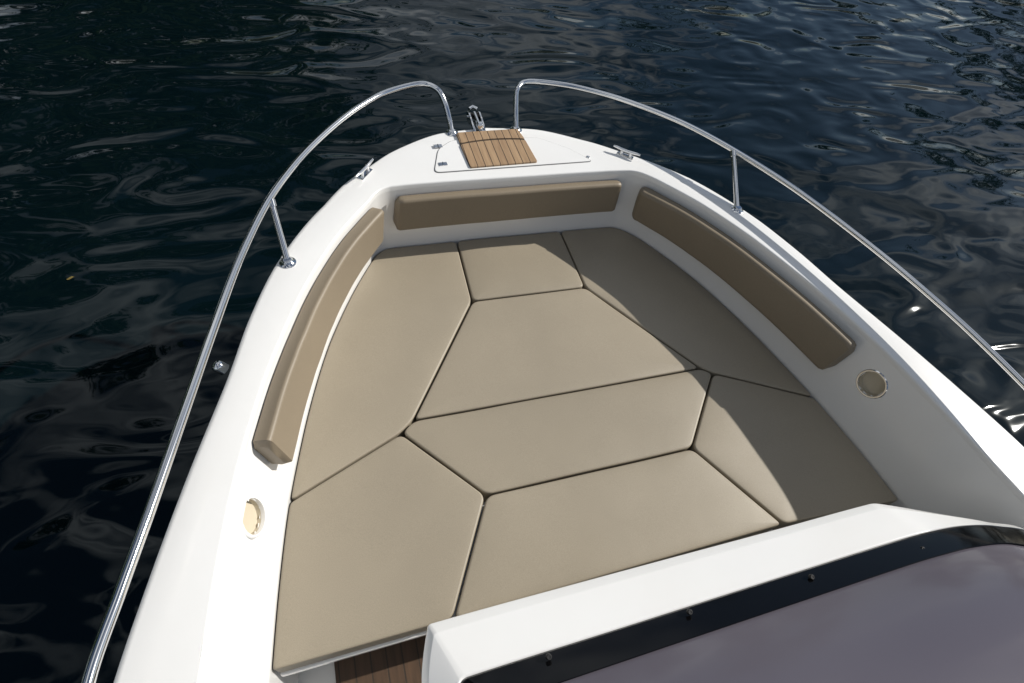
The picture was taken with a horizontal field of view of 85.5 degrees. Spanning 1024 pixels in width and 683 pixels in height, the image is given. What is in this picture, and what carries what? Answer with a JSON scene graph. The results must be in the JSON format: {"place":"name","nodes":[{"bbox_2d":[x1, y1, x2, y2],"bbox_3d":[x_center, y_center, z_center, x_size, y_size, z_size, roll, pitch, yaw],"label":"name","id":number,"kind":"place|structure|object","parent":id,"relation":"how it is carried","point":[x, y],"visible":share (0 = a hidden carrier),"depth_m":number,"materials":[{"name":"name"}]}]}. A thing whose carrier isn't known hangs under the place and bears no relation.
{"place":"outdoors","nodes":[
{"label":"outdoors","id":0,"kind":"place"},
{"bbox_2d":[0,0,1023,682],"bbox_3d":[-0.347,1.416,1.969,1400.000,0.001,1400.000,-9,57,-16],"label":"water","id":1,"kind":"structure","parent":0,"point":[150,150],"depth_m":3.96,"materials":[{"name":"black liquid"}]},
{"bbox_2d":[80,79,1023,682],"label":"motorboat","id":2,"kind":"object","parent":1,"relation":"on","point":[920,579],"visible":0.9,"depth_m":1.51,"materials":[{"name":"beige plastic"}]},
{"bbox_2d":[273,437,482,672],"bbox_3d":[-0.391,0.580,1.678,0.635,0.088,0.578,-9,57,-16],"label":"seat cushion","id":3,"kind":"object","parent":2,"relation":"on","point":[378,544],"visible":0.98,"depth_m":1.60,"materials":[{"name":"beige leather"}]},
{"bbox_2d":[292,242,469,500],"bbox_3d":[-0.462,0.042,2.052,0.440,0.088,1.217,17,54,2],"label":"seat cushion","id":4,"kind":"object","parent":2,"relation":"on","point":[400,322],"visible":0.94,"depth_m":2.00,"materials":[{"name":"beige leather"}]},
{"bbox_2d":[458,232,582,306],"bbox_3d":[0.025,-0.310,2.390,0.487,0.089,0.337,-9,57,-16],"label":"seat cushion","id":5,"kind":"object","parent":2,"relation":"on","point":[511,266],"visible":0.94,"depth_m":2.34,"materials":[{"name":"beige leather"}]},
{"bbox_2d":[416,289,695,421],"bbox_3d":[0.133,0.017,2.175,1.101,0.088,0.469,-9,57,-16],"label":"seat cushion","id":6,"kind":"object","parent":2,"relation":"on","point":[506,351],"visible":0.91,"depth_m":2.11,"materials":[{"name":"beige leather"}]},
{"bbox_2d":[405,370,710,500],"bbox_3d":[0.236,0.329,1.968,1.189,0.088,0.300,-9,57,-16],"label":"seat cushion","id":7,"kind":"object","parent":2,"relation":"on","point":[487,453],"visible":0.95,"depth_m":1.91,"materials":[{"name":"beige leather"}]},
{"bbox_2d":[455,450,778,616],"bbox_3d":[0.320,0.582,1.801,1.096,0.088,0.316,-9,57,-16],"label":"seat cushion","id":8,"kind":"object","parent":2,"relation":"on","point":[540,538],"visible":0.88,"depth_m":1.75,"materials":[{"name":"beige leather"}]},
{"bbox_2d":[561,227,809,396],"bbox_3d":[0.696,-0.123,2.374,1.228,0.089,0.436,40,58,18],"label":"seat cushion","id":9,"kind":"object","parent":2,"relation":"on","point":[658,296],"visible":0.91,"depth_m":2.33,"materials":[{"name":"beige leather"}]},
{"bbox_2d":[686,376,896,529],"bbox_3d":[0.964,0.384,2.057,0.655,0.089,0.610,-9,57,-16],"label":"seat cushion","id":10,"kind":"object","parent":2,"relation":"on","point":[784,459],"visible":0.9,"depth_m":1.99,"materials":[{"name":"beige leather"}]}
]}

